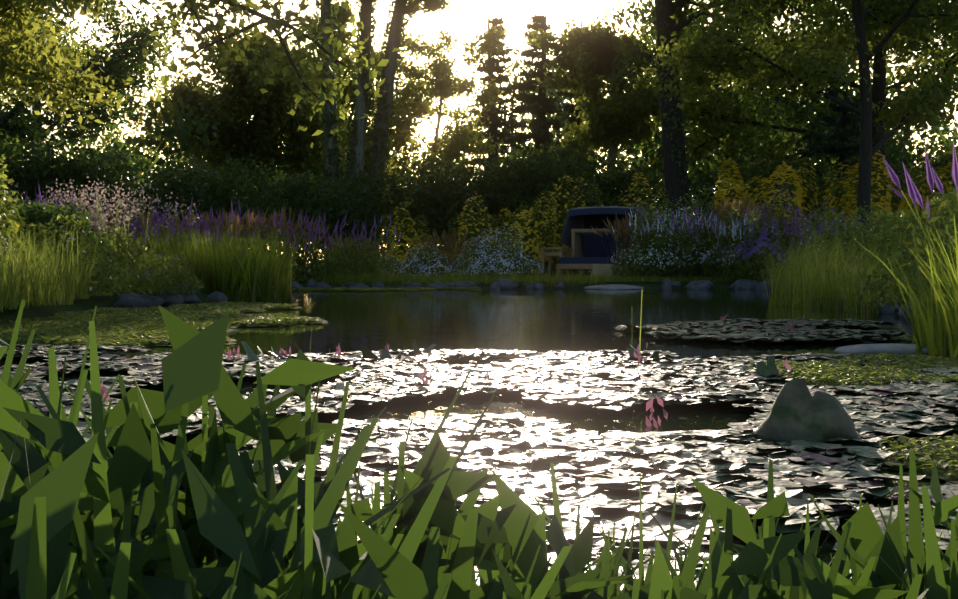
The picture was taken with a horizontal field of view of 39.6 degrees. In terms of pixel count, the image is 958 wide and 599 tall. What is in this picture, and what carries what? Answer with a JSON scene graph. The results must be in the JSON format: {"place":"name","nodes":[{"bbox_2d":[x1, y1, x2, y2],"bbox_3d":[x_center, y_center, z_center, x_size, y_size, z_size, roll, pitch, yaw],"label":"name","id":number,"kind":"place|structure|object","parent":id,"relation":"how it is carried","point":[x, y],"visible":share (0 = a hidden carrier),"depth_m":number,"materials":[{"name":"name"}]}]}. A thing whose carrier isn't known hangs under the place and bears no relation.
{"place":"outdoors","nodes":[
{"label":"outdoors","id":0,"kind":"place"},
{"bbox_2d":[0,265,891,323],"bbox_3d":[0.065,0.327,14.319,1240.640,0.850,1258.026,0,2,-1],"label":"ground","id":1,"kind":"structure","parent":0,"point":[44,311],"depth_m":16.75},
{"bbox_2d":[0,155,29,249],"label":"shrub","id":2,"kind":"object","parent":1,"relation":"on","point":[7,202],"visible":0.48,"depth_m":14.60,"materials":[{"name":"green plant"}]},
{"bbox_2d":[0,1,63,168],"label":"tree","id":3,"kind":"object","parent":1,"relation":"on","point":[7,118],"visible":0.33,"depth_m":29.99,"materials":[{"name":"green plant"}]},
{"bbox_2d":[0,10,110,175],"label":"tree","id":4,"kind":"object","parent":1,"relation":"on","point":[81,55],"visible":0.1,"depth_m":44.36,"materials":[{"name":"green plant"}]},
{"bbox_2d":[1,201,114,283],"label":"shrub","id":5,"kind":"object","parent":1,"relation":"on","point":[38,213],"visible":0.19,"depth_m":17.21,"materials":[{"name":"green plant"}]},
{"bbox_2d":[0,0,132,183],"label":"tree","id":6,"kind":"object","parent":1,"relation":"on","point":[17,48],"visible":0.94,"depth_m":18.79,"materials":[{"name":"green plant"}]},
{"bbox_2d":[0,133,155,252],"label":"shrub","id":7,"kind":"object","parent":1,"relation":"on","point":[44,174],"visible":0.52,"depth_m":32.84,"materials":[{"name":"green plant"}]},
{"bbox_2d":[0,0,189,196],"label":"tree","id":8,"kind":"object","parent":1,"relation":"on","point":[118,67],"visible":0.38,"depth_m":61.49,"materials":[{"name":"green plant"}]},
{"bbox_2d":[2,167,202,247],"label":"cream flowers","id":9,"kind":"object","parent":1,"relation":"on","point":[119,201],"visible":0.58,"depth_m":20.34,"materials":[{"name":"beige plant"}]},
{"bbox_2d":[116,153,304,250],"bbox_3d":[-7.332,-2.042,34.703,4.559,3.469,4.538,-1,2,-30],"label":"shrub","id":10,"kind":"object","parent":1,"relation":"on","point":[217,192],"visible":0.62,"depth_m":34.00,"materials":[{"name":"green plant"}]},
{"bbox_2d":[6,0,430,147],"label":"tree","id":11,"kind":"object","parent":1,"relation":"on","point":[234,7],"visible":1,"depth_m":13.34,"materials":[{"name":"green plant"}]},
{"bbox_2d":[117,24,371,249],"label":"tree","id":12,"kind":"object","parent":1,"relation":"on","point":[259,135],"visible":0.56,"depth_m":49.80,"materials":[{"name":"green plant"}]},
{"bbox_2d":[254,163,420,274],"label":"shrub stems","id":13,"kind":"object","parent":1,"relation":"on","point":[307,198],"visible":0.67,"depth_m":35.89,"materials":[{"name":"green plant"}]},
{"bbox_2d":[277,0,436,217],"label":"tree trunk","id":14,"kind":"object","parent":1,"relation":"on","point":[346,14],"visible":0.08,"depth_m":59.62,"materials":[{"name":"plant"}]},
{"bbox_2d":[314,0,457,274],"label":"tree","id":15,"kind":"object","parent":1,"relation":"on","point":[380,133],"visible":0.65,"depth_m":37.30,"materials":[{"name":"brown plant"}]},
{"bbox_2d":[361,147,502,256],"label":"shrub stems","id":16,"kind":"object","parent":1,"relation":"on","point":[444,197],"visible":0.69,"depth_m":36.43,"materials":[{"name":"green plant"}]},
{"bbox_2d":[364,25,507,191],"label":"tree","id":17,"kind":"object","parent":1,"relation":"on","point":[462,136],"visible":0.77,"depth_m":57.06,"materials":[{"name":"green plant"}]},
{"bbox_2d":[25,180,862,292],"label":"violet flowers","id":18,"kind":"object","parent":1,"relation":"on","point":[759,245],"visible":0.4,"depth_m":27.09,"materials":[{"name":"purple plant"}]},
{"bbox_2d":[30,183,904,290],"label":"white flowers","id":19,"kind":"object","parent":1,"relation":"on","point":[733,231],"visible":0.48,"depth_m":29.62,"materials":[{"name":"white plant"}]},
{"bbox_2d":[0,32,936,249],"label":"trees","id":20,"kind":"object","parent":1,"relation":"on","point":[516,64],"visible":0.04,"depth_m":115.10,"materials":[{"name":"green plant"}]},
{"bbox_2d":[0,159,957,311],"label":"perennial foliage","id":21,"kind":"object","parent":1,"relation":"on","point":[27,276],"visible":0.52,"depth_m":23.34,"materials":[{"name":"green plant"}]},
{"bbox_2d":[126,139,957,252],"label":"purple flowers","id":22,"kind":"object","parent":21,"relation":"on","point":[914,194],"visible":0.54,"depth_m":26.23,"materials":[{"name":"purple plant"}]},
{"bbox_2d":[0,150,957,264],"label":"yellow flowers","id":23,"kind":"object","parent":1,"relation":"on","point":[798,198],"visible":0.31,"depth_m":32.42,"materials":[{"name":"plant"}]},
{"bbox_2d":[0,300,957,598],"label":"plants","id":24,"kind":"object","parent":1,"relation":"on","point":[128,520],"visible":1,"depth_m":0.92,"materials":[{"name":"green plant"}]},
{"bbox_2d":[1,42,957,259],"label":"hedge foliage","id":25,"kind":"object","parent":1,"relation":"on","point":[897,151],"visible":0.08,"depth_m":47.74,"materials":[{"name":"green plant"}]},
{"bbox_2d":[449,16,531,258],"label":"conifer tree","id":26,"kind":"object","parent":1,"relation":"on","point":[491,68],"visible":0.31,"depth_m":71.56,"materials":[{"name":"green plant"}]},
{"bbox_2d":[113,277,921,319],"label":"edge stones","id":27,"kind":"object","parent":1,"relation":"on","point":[128,300],"visible":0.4,"depth_m":26.75,"materials":[{"name":"grey stone"}]},
{"bbox_2d":[488,12,580,269],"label":"conifer tree","id":28,"kind":"object","parent":1,"relation":"on","point":[541,124],"visible":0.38,"depth_m":61.46,"materials":[{"name":"green plant"}]},
{"bbox_2d":[471,141,618,247],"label":"shrub stems","id":29,"kind":"object","parent":1,"relation":"on","point":[530,181],"visible":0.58,"depth_m":37.61,"materials":[{"name":"green plant"}]},
{"bbox_2d":[550,20,616,242],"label":"conifer tree","id":30,"kind":"object","parent":1,"relation":"on","point":[570,108],"visible":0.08,"depth_m":66.50,"materials":[{"name":"green plant"}]},
{"bbox_2d":[540,206,646,276],"bbox_3d":[2.800,-1.383,32.042,2.417,1.747,2.564,1,2,21],"label":"hooded lounger","id":31,"kind":"object","parent":1,"relation":"on","point":[581,240],"visible":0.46,"depth_m":32.37,"materials":[{"name":"blue wood"}]},
{"bbox_2d":[520,10,692,201],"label":"tree","id":32,"kind":"object","parent":1,"relation":"on","point":[612,125],"visible":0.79,"depth_m":41.00,"materials":[{"name":"green plant"}]},
{"bbox_2d":[561,156,714,235],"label":"shrub stems","id":33,"kind":"object","parent":1,"relation":"on","point":[618,185],"visible":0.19,"depth_m":38.74,"materials":[{"name":"green plant"}]},
{"bbox_2d":[591,0,848,239],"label":"tree","id":34,"kind":"object","parent":1,"relation":"on","point":[675,165],"visible":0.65,"depth_m":36.28,"materials":[{"name":"green plant"}]},
{"bbox_2d":[584,284,927,353],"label":"stone slabs","id":35,"kind":"structure","parent":1,"relation":"on","point":[899,348],"depth_m":8.17,"materials":[{"name":"grey stone"}]},
{"bbox_2d":[565,0,957,191],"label":"foliage","id":36,"kind":"object","parent":1,"relation":"on","point":[713,118],"visible":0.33,"depth_m":42.93,"materials":[{"name":"green plant"}]},
{"bbox_2d":[691,153,850,237],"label":"shrub stems","id":37,"kind":"object","parent":1,"relation":"on","point":[795,165],"visible":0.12,"depth_m":37.28,"materials":[{"name":"green plant"}]},
{"bbox_2d":[605,0,956,186],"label":"foliage","id":38,"kind":"object","parent":1,"relation":"on","point":[761,95],"visible":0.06,"depth_m":55.70,"materials":[{"name":"green plant"}]},
{"bbox_2d":[630,0,957,247],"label":"tree","id":39,"kind":"object","parent":1,"relation":"on","point":[924,102],"visible":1,"depth_m":30.12,"materials":[{"name":"green plant"}]},
{"bbox_2d":[785,75,896,208],"bbox_3d":[10.770,-3.458,40.358,5.442,6.680,5.258,0,2,-1],"label":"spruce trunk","id":40,"kind":"object","parent":1,"relation":"on","point":[842,147],"visible":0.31,"depth_m":39.78,"materials":[{"name":"green plant"}]},
{"bbox_2d":[796,164,945,228],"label":"shrub stems","id":41,"kind":"object","parent":1,"relation":"on","point":[903,185],"visible":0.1,"depth_m":36.38,"materials":[{"name":"green plant"}]},
{"bbox_2d":[920,144,957,208],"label":"shrub stems","id":42,"kind":"object","parent":1,"relation":"on","point":[950,177],"visible":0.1,"depth_m":35.45,"materials":[{"name":"green plant"}]},
{"bbox_2d":[0,289,957,580],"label":"pond water","id":43,"kind":"structure","parent":0,"point":[548,319],"depth_m":9.90,"materials":[{"name":"black liquid"}]},
{"bbox_2d":[0,343,153,357],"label":"lily pads","id":44,"kind":"object","parent":43,"relation":"on","point":[61,349],"visible":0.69,"depth_m":7.81,"materials":[{"name":"green plant"}]},
{"bbox_2d":[0,301,326,347],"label":"floating mat","id":45,"kind":"object","parent":43,"relation":"on","point":[138,327],"visible":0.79,"depth_m":11.38,"materials":[{"name":"green plant"}]},
{"bbox_2d":[292,286,483,290],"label":"bank","id":46,"kind":"structure","parent":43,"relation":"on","point":[408,288],"depth_m":25.80,"materials":[{"name":"green plant"}]},
{"bbox_2d":[100,313,807,427],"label":"water lilies","id":47,"kind":"object","parent":43,"relation":"on","point":[649,403],"visible":0.69,"depth_m":6.10,"materials":[{"name":"pink plant"}]},
{"bbox_2d":[309,289,642,359],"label":"reed stems","id":48,"kind":"object","parent":43,"relation":"on","point":[640,327],"depth_m":7.30,"materials":[{"name":"green plant"}]},
{"bbox_2d":[0,348,957,589],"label":"lily pads","id":49,"kind":"object","parent":43,"relation":"on","point":[606,493],"visible":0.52,"depth_m":3.98,"materials":[{"name":"green plant"}]},
{"bbox_2d":[76,193,912,312],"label":"flowers","id":50,"kind":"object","parent":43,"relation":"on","point":[620,228],"visible":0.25,"depth_m":28.91,"materials":[{"name":"plant"}]},
{"bbox_2d":[119,215,957,358],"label":"tall grass","id":51,"kind":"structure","parent":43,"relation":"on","point":[935,329],"depth_m":18.73,"materials":[{"name":"green plant"}]},
{"bbox_2d":[615,318,911,342],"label":"lily pads","id":52,"kind":"object","parent":43,"relation":"on","point":[727,330],"visible":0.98,"depth_m":10.00,"materials":[{"name":"green plant"}]},
{"bbox_2d":[751,378,859,451],"bbox_3d":[0.978,0.415,3.984,0.343,0.368,0.274,0,2,-1],"label":"foreground rock","id":53,"kind":"object","parent":43,"relation":"in","point":[799,410],"visible":0.48,"depth_m":3.90,"materials":[{"name":"grey stone"}]},
{"bbox_2d":[741,352,957,386],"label":"floating mat","id":54,"kind":"object","parent":43,"relation":"on","point":[895,366],"visible":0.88,"depth_m":6.27,"materials":[{"name":"green plant"}]},
{"bbox_2d":[875,434,957,482],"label":"floating mat","id":55,"kind":"object","parent":43,"relation":"on","point":[943,454],"visible":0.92,"depth_m":3.60,"materials":[{"name":"green plant"}]},
{"bbox_2d":[1,0,957,262],"label":"sky","id":56,"kind":"structure","parent":0,"point":[471,16],"materials":[{"name":"white"}]},
{"bbox_2d":[240,339,777,376],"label":"water lilies","id":57,"kind":"object","parent":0,"point":[770,369],"visible":0.56,"depth_m":7.14,"materials":[{"name":"plant"}]}
]}

